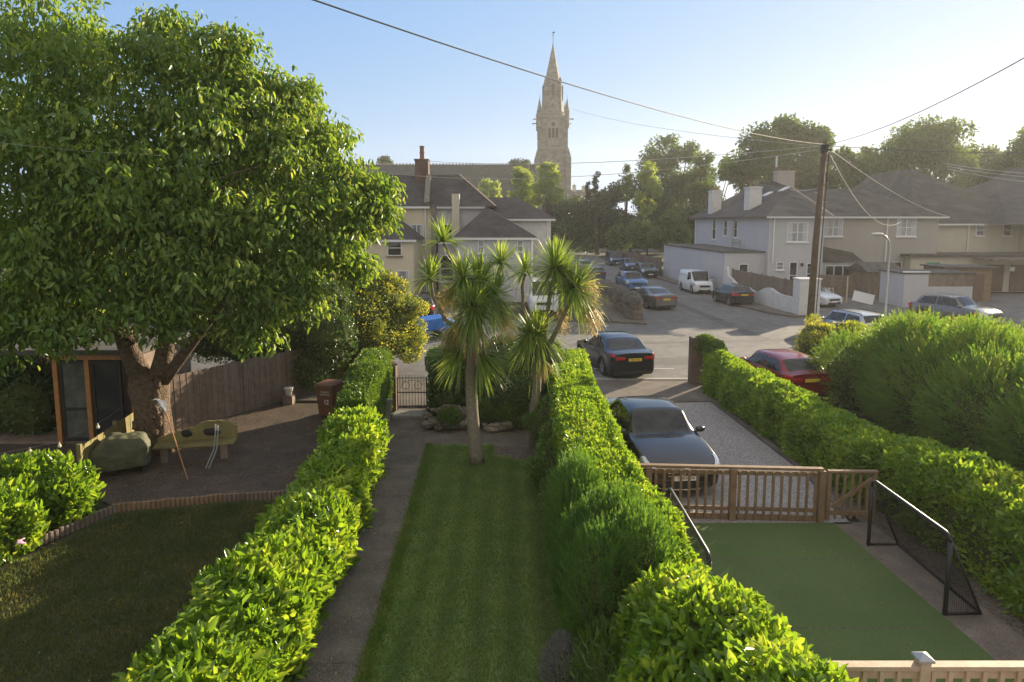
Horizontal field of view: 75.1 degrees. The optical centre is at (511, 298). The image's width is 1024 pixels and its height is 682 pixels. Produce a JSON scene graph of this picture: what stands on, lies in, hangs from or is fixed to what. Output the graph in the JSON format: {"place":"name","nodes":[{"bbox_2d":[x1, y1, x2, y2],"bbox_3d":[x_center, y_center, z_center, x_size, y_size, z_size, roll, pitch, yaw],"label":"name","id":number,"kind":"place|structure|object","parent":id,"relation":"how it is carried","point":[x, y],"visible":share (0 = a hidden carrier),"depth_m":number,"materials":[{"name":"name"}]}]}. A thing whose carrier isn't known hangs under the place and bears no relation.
{"place":"outdoors","nodes":[
{"label":"outdoors","id":0,"kind":"place"},
{"bbox_2d":[0,499,275,681],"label":"back lawn","id":1,"kind":"structure","parent":0,"point":[71,535],"depth_m":10.83,"materials":[{"name":"green plant"}]},
{"bbox_2d":[14,490,286,557],"bbox_3d":[-7.496,4.375,13.367,5.749,0.190,1.595,-5,8,-37],"label":"log edging","id":2,"kind":"object","parent":1,"relation":"on","point":[62,531],"visible":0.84,"depth_m":13.94,"materials":[{"name":"wood"}]},
{"bbox_2d":[0,403,326,504],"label":"back patio","id":3,"kind":"structure","parent":0,"point":[250,432],"depth_m":16.59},
{"bbox_2d":[0,329,195,444],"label":"garden room","id":4,"kind":"object","parent":3,"relation":"on","point":[90,390],"visible":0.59,"depth_m":17.83,"materials":[{"name":"wood"}]},
{"bbox_2d":[59,360,88,440],"bbox_3d":[-11.660,2.737,17.841,0.780,2.200,0.060,0,7,0],"label":"door","id":5,"kind":"structure","parent":4,"relation":"in","point":[72,377],"depth_m":17.83,"materials":[{"name":"glass"}]},
{"bbox_2d":[90,360,124,436],"bbox_3d":[-10.810,2.737,17.841,0.780,2.200,0.060,0,7,0],"label":"door","id":6,"kind":"structure","parent":4,"relation":"in","point":[107,382],"depth_m":17.81,"materials":[{"name":"glass"}]},
{"bbox_2d":[76,412,134,462],"bbox_3d":[-9.982,3.567,16.780,0.105,1.000,3.619,-1,7,-7],"label":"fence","id":7,"kind":"object","parent":3,"relation":"on","point":[124,425],"visible":0.28,"depth_m":16.14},
{"bbox_2d":[89,431,151,475],"bbox_3d":[-9.351,3.683,15.887,1.273,0.953,0.731,-3,7,-25],"label":"covered barbecue","id":8,"kind":"object","parent":3,"relation":"on","point":[113,451],"visible":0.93,"depth_m":15.64,"materials":[{"name":"fabric"}]},
{"bbox_2d":[1,410,320,680],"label":"leaf litter","id":9,"kind":"object","parent":3,"relation":"on","point":[164,518],"visible":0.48,"depth_m":14.77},
{"bbox_2d":[152,420,237,462],"bbox_3d":[-7.999,3.605,16.831,1.900,0.912,0.550,-1,7,-12],"label":"carved bench","id":10,"kind":"object","parent":3,"relation":"on","point":[199,433],"visible":0.98,"depth_m":16.94,"materials":[{"name":"green"}]},
{"bbox_2d":[0,0,407,456],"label":"cherry tree","id":11,"kind":"object","parent":3,"relation":"on","point":[103,203],"visible":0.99,"depth_m":15.21,"materials":[{"name":"green plant"}]},
{"bbox_2d":[170,349,327,431],"bbox_3d":[-8.149,2.671,21.186,0.208,1.750,5.924,4,8,31],"label":"panel fence","id":12,"kind":"object","parent":3,"relation":"on","point":[219,392],"visible":0.69,"depth_m":20.42,"materials":[{"name":"wood"}]},
{"bbox_2d":[314,379,343,415],"bbox_3d":[-5.615,3.079,20.568,0.620,1.059,0.838,2,7,14],"label":"wheelie bin","id":13,"kind":"object","parent":3,"relation":"on","point":[327,390],"visible":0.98,"depth_m":20.26,"materials":[{"name":"brown plastic"}]},
{"bbox_2d":[298,406,528,681],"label":"path","id":14,"kind":"structure","parent":0,"point":[338,643],"depth_m":11.96,"materials":[{"name":"concrete"}]},
{"bbox_2d":[294,411,585,681],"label":"garden soil","id":15,"kind":"structure","parent":0,"point":[520,453],"depth_m":18.88,"materials":[{"name":"brown soil"}]},
{"bbox_2d":[111,403,393,681],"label":"laurel hedge","id":16,"kind":"object","parent":15,"relation":"on","point":[264,592],"visible":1,"depth_m":8.90,"materials":[{"name":"green plant"}]},
{"bbox_2d":[422,404,516,432],"bbox_3d":[-1.060,3.514,19.440,3.220,0.680,1.194,0,7,0],"label":"rockery","id":17,"kind":"object","parent":15,"relation":"on","point":[431,420],"visible":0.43,"depth_m":19.10,"materials":[{"name":"stone"}]},
{"bbox_2d":[436,397,529,429],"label":"fern","id":18,"kind":"object","parent":15,"relation":"on","point":[456,418],"visible":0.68,"depth_m":19.22,"materials":[{"name":"green plant"}]},
{"bbox_2d":[425,334,569,423],"bbox_3d":[-0.354,2.563,20.481,4.651,2.840,2.666,0,7,0],"label":"ivy hedge","id":19,"kind":"object","parent":15,"relation":"on","point":[517,392],"visible":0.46,"depth_m":20.11,"materials":[{"name":"green plant"}]},
{"bbox_2d":[521,394,556,505],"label":"mixed shrub","id":20,"kind":"object","parent":15,"relation":"on","point":[538,470],"visible":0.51,"depth_m":14.88,"materials":[{"name":"green plant"}]},
{"bbox_2d":[497,234,613,449],"bbox_3d":[1.095,1.140,17.277,3.109,5.709,2.353,0,7,0],"label":"cabbage palm","id":21,"kind":"object","parent":15,"relation":"on","point":[576,286],"visible":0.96,"depth_m":17.00,"materials":[{"name":"green plant"}]},
{"bbox_2d":[535,629,589,681],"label":"lavender","id":22,"kind":"object","parent":15,"relation":"on","point":[560,668],"visible":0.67,"depth_m":8.57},
{"bbox_2d":[542,444,607,570],"bbox_3d":[1.167,3.658,11.770,1.323,2.198,2.804,0,7,0],"label":"conifer bush","id":23,"kind":"object","parent":15,"relation":"on","point":[567,487],"visible":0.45,"depth_m":11.12,"materials":[{"name":"plant"}]},
{"bbox_2d":[565,612,628,681],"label":"wispy shrub","id":24,"kind":"object","parent":15,"relation":"on","point":[601,664],"visible":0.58,"depth_m":7.84,"materials":[{"name":"green plant"}]},
{"bbox_2d":[547,474,682,658],"bbox_3d":[1.499,3.887,9.706,1.946,2.320,2.790,0,7,0],"label":"conifer bush","id":25,"kind":"object","parent":15,"relation":"on","point":[608,549],"visible":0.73,"depth_m":8.97,"materials":[{"name":"plant"}]},
{"bbox_2d":[547,347,717,578],"bbox_3d":[1.753,3.342,15.197,1.858,1.924,14.852,0,7,0],"label":"laurel hedge","id":26,"kind":"object","parent":15,"relation":"on","point":[580,410],"visible":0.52,"depth_m":13.75,"materials":[{"name":"green plant"}]},
{"bbox_2d":[609,560,858,681],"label":"laurel bush","id":27,"kind":"object","parent":15,"relation":"on","point":[678,625],"visible":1,"depth_m":6.77,"materials":[{"name":"green plant"}]},
{"bbox_2d":[366,444,576,681],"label":"lawn","id":28,"kind":"structure","parent":0,"point":[457,674],"depth_m":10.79,"materials":[{"name":"plant"}]},
{"bbox_2d":[351,442,433,681],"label":"grass tufts","id":29,"kind":"object","parent":28,"relation":"on","point":[398,556],"visible":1,"depth_m":11.11,"materials":[{"name":"plant"}]},
{"bbox_2d":[400,214,525,464],"bbox_3d":[-1.148,1.018,16.084,3.222,6.270,2.687,0,7,0],"label":"cabbage palm","id":30,"kind":"object","parent":28,"relation":"on","point":[479,301],"visible":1,"depth_m":15.93,"materials":[{"name":"green plant"}]},
{"bbox_2d":[432,174,554,301],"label":"house","id":31,"kind":"structure","parent":0,"point":[481,219],"depth_m":53.05,"materials":[{"name":"white"}]},
{"bbox_2d":[282,380,716,406],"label":"pavement","id":32,"kind":"structure","parent":0,"point":[678,391],"depth_m":23.49,"materials":[{"name":"concrete"}]},
{"bbox_2d":[179,274,359,391],"bbox_3d":[-9.162,0.891,24.423,8.418,4.371,3.864,3,7,23],"label":"dark shrub","id":33,"kind":"object","parent":32,"relation":"on","point":[326,345],"visible":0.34,"depth_m":22.65,"materials":[{"name":"green plant"}]},
{"bbox_2d":[688,336,703,383],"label":"gate pillar","id":34,"kind":"structure","parent":32,"relation":"on","point":[695,361],"depth_m":24.29,"materials":[{"name":"red brick"}]},
{"bbox_2d":[694,333,727,359],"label":"ivy bush","id":35,"kind":"object","parent":34,"relation":"on","point":[710,343],"visible":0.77,"depth_m":23.96,"materials":[{"name":"green plant"}]},
{"bbox_2d":[699,348,1023,618],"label":"laurel hedge","id":36,"kind":"object","parent":32,"relation":"on","point":[971,502],"visible":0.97,"depth_m":13.07,"materials":[{"name":"green plant"}]},
{"bbox_2d":[0,226,1023,566],"bbox_3d":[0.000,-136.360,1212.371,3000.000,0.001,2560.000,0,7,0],"label":"ground","id":37,"kind":"structure","parent":0,"point":[606,320],"depth_m":40.78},
{"bbox_2d":[0,270,56,435],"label":"dark shrub","id":38,"kind":"object","parent":37,"relation":"on","point":[27,402],"visible":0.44,"depth_m":18.42,"materials":[{"name":"green plant"}]},
{"bbox_2d":[0,448,106,567],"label":"laurel bush","id":39,"kind":"object","parent":37,"relation":"on","point":[48,491],"visible":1,"depth_m":12.59,"materials":[{"name":"green plant"}]},
{"bbox_2d":[282,146,441,298],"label":"house","id":40,"kind":"structure","parent":37,"relation":"on","point":[399,256],"depth_m":52.86,"materials":[{"name":"paint"}]},
{"bbox_2d":[332,347,394,422],"bbox_3d":[-4.116,2.790,18.941,1.240,2.161,5.283,-1,7,-5],"label":"privet hedge","id":41,"kind":"object","parent":37,"relation":"on","point":[368,378],"visible":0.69,"depth_m":18.25,"materials":[{"name":"green plant"}]},
{"bbox_2d":[328,267,429,380],"bbox_3d":[-6.001,0.841,25.721,6.032,4.529,3.887,-4,8,-30],"label":"golden shrub","id":42,"kind":"object","parent":37,"relation":"on","point":[386,311],"visible":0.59,"depth_m":25.65,"materials":[{"name":"yellow plant"}]},
{"bbox_2d":[344,32,573,211],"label":"church","id":43,"kind":"structure","parent":37,"relation":"on","point":[552,123],"depth_m":194.75,"materials":[{"name":"stone"}]},
{"bbox_2d":[478,177,502,196],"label":"tree","id":44,"kind":"object","parent":37,"relation":"on","point":[494,188],"visible":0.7,"depth_m":147.67,"materials":[{"name":"green plant"}]},
{"bbox_2d":[505,166,536,200],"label":"tree","id":45,"kind":"object","parent":37,"relation":"on","point":[522,185],"visible":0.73,"depth_m":109.71,"materials":[{"name":"green plant"}]},
{"bbox_2d":[526,277,559,313],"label":"work van","id":46,"kind":"object","parent":37,"relation":"on","point":[531,301],"visible":0.57,"depth_m":42.39,"materials":[{"name":"white paint"}]},
{"bbox_2d":[524,160,564,214],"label":"tree","id":47,"kind":"object","parent":37,"relation":"on","point":[547,172],"visible":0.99,"depth_m":107.39,"materials":[{"name":"green plant"}]},
{"bbox_2d":[558,185,638,254],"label":"tree","id":48,"kind":"object","parent":37,"relation":"on","point":[577,210],"visible":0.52,"depth_m":117.39,"materials":[{"name":"green plant"}]},
{"bbox_2d":[620,163,634,250],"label":"tree","id":49,"kind":"object","parent":37,"relation":"on","point":[627,179],"visible":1,"depth_m":104.50,"materials":[{"name":"green plant"}]},
{"bbox_2d":[588,170,672,254],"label":"tree","id":50,"kind":"object","parent":37,"relation":"on","point":[606,210],"visible":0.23,"depth_m":114.77,"materials":[{"name":"green plant"}]},
{"bbox_2d":[617,249,661,275],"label":"panel fence","id":51,"kind":"object","parent":37,"relation":"on","point":[657,262],"visible":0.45,"depth_m":78.98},
{"bbox_2d":[631,160,663,255],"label":"tree","id":52,"kind":"object","parent":37,"relation":"on","point":[652,185],"visible":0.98,"depth_m":102.15,"materials":[{"name":"green plant"}]},
{"bbox_2d":[605,209,692,251],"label":"bright shrubs","id":53,"kind":"object","parent":37,"relation":"on","point":[636,232],"visible":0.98,"depth_m":91.89,"materials":[{"name":"green plant"}]},
{"bbox_2d":[634,133,724,243],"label":"tree","id":54,"kind":"object","parent":37,"relation":"on","point":[675,182],"visible":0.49,"depth_m":124.69,"materials":[{"name":"green plant"}]},
{"bbox_2d":[661,202,707,243],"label":"tree","id":55,"kind":"object","parent":37,"relation":"on","point":[691,210],"visible":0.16,"depth_m":98.04,"materials":[{"name":"green plant"}]},
{"bbox_2d":[685,149,734,227],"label":"tree","id":56,"kind":"object","parent":37,"relation":"on","point":[699,180],"visible":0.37,"depth_m":117.38,"materials":[{"name":"green plant"}]},
{"bbox_2d":[663,156,834,289],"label":"house","id":57,"kind":"structure","parent":37,"relation":"on","point":[765,228],"depth_m":57.01,"materials":[{"name":"paint"}]},
{"bbox_2d":[786,222,808,242],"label":"window","id":58,"kind":"structure","parent":57,"relation":"in","point":[797,232],"depth_m":53.31,"materials":[{"name":"white"}]},
{"bbox_2d":[710,113,836,194],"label":"tree","id":59,"kind":"object","parent":37,"relation":"on","point":[761,169],"visible":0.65,"depth_m":98.39,"materials":[{"name":"green plant"}]},
{"bbox_2d":[712,401,853,517],"bbox_3d":[6.883,3.927,17.782,0.366,0.050,8.605,0,7,-1],"label":"driveway edging","id":60,"kind":"object","parent":37,"relation":"on","point":[772,446],"visible":0.65,"depth_m":17.97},
{"bbox_2d":[739,349,832,397],"bbox_3d":[9.450,2.527,23.654,2.082,1.455,4.024,-1,7,-10],"label":"red hatchback","id":61,"kind":"object","parent":37,"relation":"on","point":[796,368],"visible":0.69,"depth_m":22.17,"materials":[{"name":"red paint"}]},
{"bbox_2d":[797,125,862,188],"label":"tree","id":62,"kind":"object","parent":37,"relation":"on","point":[835,180],"visible":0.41,"depth_m":97.57,"materials":[{"name":"green plant"}]},
{"bbox_2d":[792,313,879,362],"bbox_3d":[15.251,1.940,27.718,6.547,2.448,4.148,0,7,0],"label":"privet bush","id":63,"kind":"object","parent":37,"relation":"on","point":[810,334],"visible":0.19,"depth_m":28.05,"materials":[{"name":"green plant"}]},
{"bbox_2d":[796,189,950,285],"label":"house","id":64,"kind":"structure","parent":37,"relation":"on","point":[851,226],"depth_m":56.80,"materials":[{"name":"paint"}]},
{"bbox_2d":[824,219,843,237],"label":"window","id":65,"kind":"structure","parent":64,"relation":"in","point":[833,228],"depth_m":56.63,"materials":[{"name":"white"}]},
{"bbox_2d":[895,219,916,237],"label":"window","id":66,"kind":"structure","parent":64,"relation":"in","point":[906,228],"depth_m":56.63,"materials":[{"name":"white"}]},
{"bbox_2d":[732,411,1023,636],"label":"hedge border","id":67,"kind":"object","parent":37,"relation":"on","point":[988,601],"depth_m":11.48,"materials":[{"name":"brown soil"}]},
{"bbox_2d":[806,304,1023,470],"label":"conifer hedge","id":68,"kind":"object","parent":37,"relation":"on","point":[957,383],"visible":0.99,"depth_m":17.87,"materials":[{"name":"plant"}]},
{"bbox_2d":[850,113,981,186],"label":"tree","id":69,"kind":"object","parent":37,"relation":"on","point":[924,137],"visible":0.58,"depth_m":96.63,"materials":[{"name":"green plant"}]},
{"bbox_2d":[853,169,1023,251],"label":"house","id":70,"kind":"structure","parent":37,"relation":"on","point":[988,216],"depth_m":61.40,"materials":[{"name":"brown tile"}]},
{"bbox_2d":[900,252,1023,291],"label":"garage block","id":71,"kind":"structure","parent":37,"relation":"on","point":[1008,276],"depth_m":56.03,"materials":[{"name":"concrete"}]},
{"bbox_2d":[987,265,1003,291],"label":"garage door","id":72,"kind":"structure","parent":71,"relation":"in","point":[997,273],"depth_m":56.08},
{"bbox_2d":[1009,265,1023,291],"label":"garage door","id":73,"kind":"structure","parent":71,"relation":"in","point":[1016,283],"depth_m":56.10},
{"bbox_2d":[946,143,1005,188],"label":"tree","id":74,"kind":"object","parent":37,"relation":"on","point":[965,181],"visible":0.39,"depth_m":104.93,"materials":[{"name":"green plant"}]},
{"bbox_2d":[977,130,1023,183],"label":"tree","id":75,"kind":"object","parent":37,"relation":"on","point":[1002,160],"visible":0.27,"depth_m":100.25,"materials":[{"name":"green plant"}]},
{"bbox_2d":[0,0,1023,221],"label":"sky","id":76,"kind":"structure","parent":0,"point":[854,68],"materials":[{"name":"blue"}]},
{"bbox_2d":[100,249,1023,377],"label":"road","id":77,"kind":"structure","parent":0,"point":[664,324],"depth_m":38.32,"materials":[{"name":"asphalt"}]},
{"bbox_2d":[416,314,456,339],"bbox_3d":[-3.617,1.422,34.520,3.001,1.120,1.760,-2,7,-17],"label":"car","id":78,"kind":"object","parent":77,"relation":"on","point":[433,322],"visible":0.45,"depth_m":33.66,"materials":[{"name":"blue metal"}]},
{"bbox_2d":[542,194,596,253],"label":"tree","id":79,"kind":"object","parent":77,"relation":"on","point":[558,212],"visible":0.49,"depth_m":119.89,"materials":[{"name":"green plant"}]},
{"bbox_2d":[394,281,758,359],"bbox_3d":[-0.100,0.473,47.379,23.800,0.001,38.000,0,7,0],"label":"road patch","id":80,"kind":"object","parent":77,"relation":"on","point":[734,351],"visible":0.27,"depth_m":30.70,"materials":[{"name":"asphalt"}]},
{"bbox_2d":[588,171,603,255],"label":"tree","id":81,"kind":"object","parent":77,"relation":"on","point":[597,197],"visible":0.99,"depth_m":112.53,"materials":[{"name":"green plant"}]},
{"bbox_2d":[576,331,654,375],"bbox_3d":[4.151,2.075,27.376,2.212,1.484,4.876,-1,7,-11],"label":"liftback car","id":82,"kind":"object","parent":77,"relation":"on","point":[614,353],"visible":0.92,"depth_m":25.57,"materials":[{"name":"black paint"}]},
{"bbox_2d":[615,271,647,290],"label":"blue suv","id":83,"kind":"object","parent":77,"relation":"on","point":[633,280],"visible":0.73,"depth_m":56.56,"materials":[{"name":"blue paint"}]},
{"bbox_2d":[633,262,657,276],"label":"compact car","id":84,"kind":"object","parent":77,"relation":"on","point":[646,269],"visible":0.81,"depth_m":69.93,"materials":[{"name":"black paint"}]},
{"bbox_2d":[632,286,676,308],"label":"saloon car","id":85,"kind":"object","parent":77,"relation":"on","point":[657,297],"visible":0.73,"depth_m":44.86,"materials":[{"name":"grey paint"}]},
{"bbox_2d":[574,302,797,364],"bbox_3d":[11.918,1.484,38.771,11.551,0.001,25.340,3,7,23],"label":"road patch","id":86,"kind":"object","parent":77,"relation":"on","point":[684,360],"visible":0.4,"depth_m":33.79,"materials":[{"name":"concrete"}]},
{"bbox_2d":[678,269,713,292],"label":"panel van","id":87,"kind":"object","parent":77,"relation":"on","point":[694,280],"visible":0.98,"depth_m":55.27,"materials":[{"name":"white paint"}]},
{"bbox_2d":[712,283,754,305],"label":"black hatchback","id":88,"kind":"object","parent":77,"relation":"on","point":[730,294],"visible":1,"depth_m":47.03,"materials":[{"name":"black paint"}]},
{"bbox_2d":[732,268,793,296],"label":"panel fence","id":89,"kind":"object","parent":77,"relation":"on","point":[759,282],"visible":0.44,"depth_m":48.02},
{"bbox_2d":[723,266,821,316],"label":"garden wall","id":90,"kind":"structure","parent":77,"relation":"on","point":[797,303],"depth_m":43.19,"materials":[{"name":"white"}]},
{"bbox_2d":[806,140,831,325],"bbox_3d":[13.707,-2.257,29.921,0.808,9.508,0.359,0,7,0],"label":"telegraph pole","id":91,"kind":"object","parent":77,"relation":"on","point":[824,150],"visible":0.94,"depth_m":29.77,"materials":[{"name":"brown wood"}]},
{"bbox_2d":[313,0,825,144],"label":"overhead cable","id":92,"kind":"object","parent":91,"relation":"attached to","point":[521,68],"visible":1,"depth_m":12.05,"materials":[{"name":"grey plastic"}]},
{"bbox_2d":[819,274,855,295],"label":"panel fence","id":93,"kind":"object","parent":77,"relation":"on","point":[840,288],"visible":0.27,"depth_m":53.31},
{"bbox_2d":[805,308,882,325],"bbox_3d":[17.101,1.266,33.978,2.162,1.551,4.624,-2,7,-14],"label":"silver estate","id":94,"kind":"object","parent":77,"relation":"on","point":[858,315],"visible":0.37,"depth_m":32.99,"materials":[{"name":"grey paint"}]},
{"bbox_2d":[846,262,900,298],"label":"shed","id":95,"kind":"structure","parent":77,"relation":"on","point":[868,274],"depth_m":51.74,"materials":[{"name":"wood"}]},
{"bbox_2d":[879,269,975,306],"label":"outhouse","id":96,"kind":"structure","parent":77,"relation":"on","point":[906,287],"depth_m":46.25,"materials":[{"name":"paint"}]},
{"bbox_2d":[908,292,1004,322],"bbox_3d":[25.900,0.603,38.936,2.242,1.711,4.624,-4,8,-28],"label":"car","id":97,"kind":"object","parent":77,"relation":"on","point":[948,304],"visible":0.65,"depth_m":38.45,"materials":[{"name":"grey paint"}]},
{"bbox_2d":[585,265,806,324],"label":"pavement","id":98,"kind":"structure","parent":0,"point":[614,315],"depth_m":43.63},
{"bbox_2d":[592,284,643,319],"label":"stone wall","id":99,"kind":"structure","parent":98,"relation":"on","point":[633,312],"depth_m":41.83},
{"bbox_2d":[592,278,642,307],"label":"creeper","id":100,"kind":"object","parent":99,"relation":"on","point":[625,293],"visible":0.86,"depth_m":42.97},
{"bbox_2d":[657,402,849,523],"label":"driveway","id":101,"kind":"structure","parent":0,"point":[727,439],"depth_m":16.52,"materials":[{"name":"gravel"}]},
{"bbox_2d":[605,396,719,489],"bbox_3d":[3.523,3.350,16.574,2.142,1.454,4.704,-1,7,-6],"label":"saloon car","id":102,"kind":"object","parent":101,"relation":"on","point":[657,429],"visible":0.63,"depth_m":15.62,"materials":[{"name":"black paint"}]},
{"bbox_2d":[638,463,826,522],"bbox_3d":[4.381,3.906,13.368,3.672,1.122,0.163,0,7,3],"label":"picket fence","id":103,"kind":"object","parent":101,"relation":"on","point":[817,509],"visible":0.83,"depth_m":13.32,"materials":[{"name":"wood"}]},
{"bbox_2d":[824,469,878,520],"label":"fence gate","id":104,"kind":"structure","parent":103,"relation":"attached to","point":[835,512],"depth_m":13.23,"materials":[{"name":"wood"}]},
{"bbox_2d":[684,523,1013,681],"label":"artificial lawn","id":105,"kind":"structure","parent":0,"point":[861,623],"depth_m":10.76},
{"bbox_2d":[665,487,711,573],"bbox_3d":[2.655,4.140,10.908,0.459,1.234,2.570,0,7,0],"label":"football goal","id":106,"kind":"object","parent":105,"relation":"on","point":[670,492],"visible":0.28,"depth_m":10.41,"materials":[{"name":"black plastic"}]},
{"bbox_2d":[827,652,1023,681],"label":"picket fence","id":107,"kind":"object","parent":105,"relation":"on","point":[924,667],"visible":0.8,"depth_m":6.38,"materials":[{"name":"beige wood"}]},
{"bbox_2d":[835,522,1023,681],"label":"patio","id":108,"kind":"structure","parent":0,"point":[995,635],"depth_m":10.62,"materials":[{"name":"concrete"}]},
{"bbox_2d":[866,478,982,615],"bbox_3d":[6.889,4.066,11.201,0.609,1.314,2.270,0,7,0],"label":"football goal","id":109,"kind":"object","parent":108,"relation":"on","point":[951,548],"visible":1,"depth_m":11.02,"materials":[{"name":"black plastic"}]},
{"bbox_2d":[920,264,1000,300],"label":"timber store","id":110,"kind":"structure","parent":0,"point":[982,280],"depth_m":49.66,"materials":[{"name":"wood"}]},
{"bbox_2d":[972,273,984,300],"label":"door","id":111,"kind":"structure","parent":110,"relation":"in","point":[978,278],"depth_m":49.65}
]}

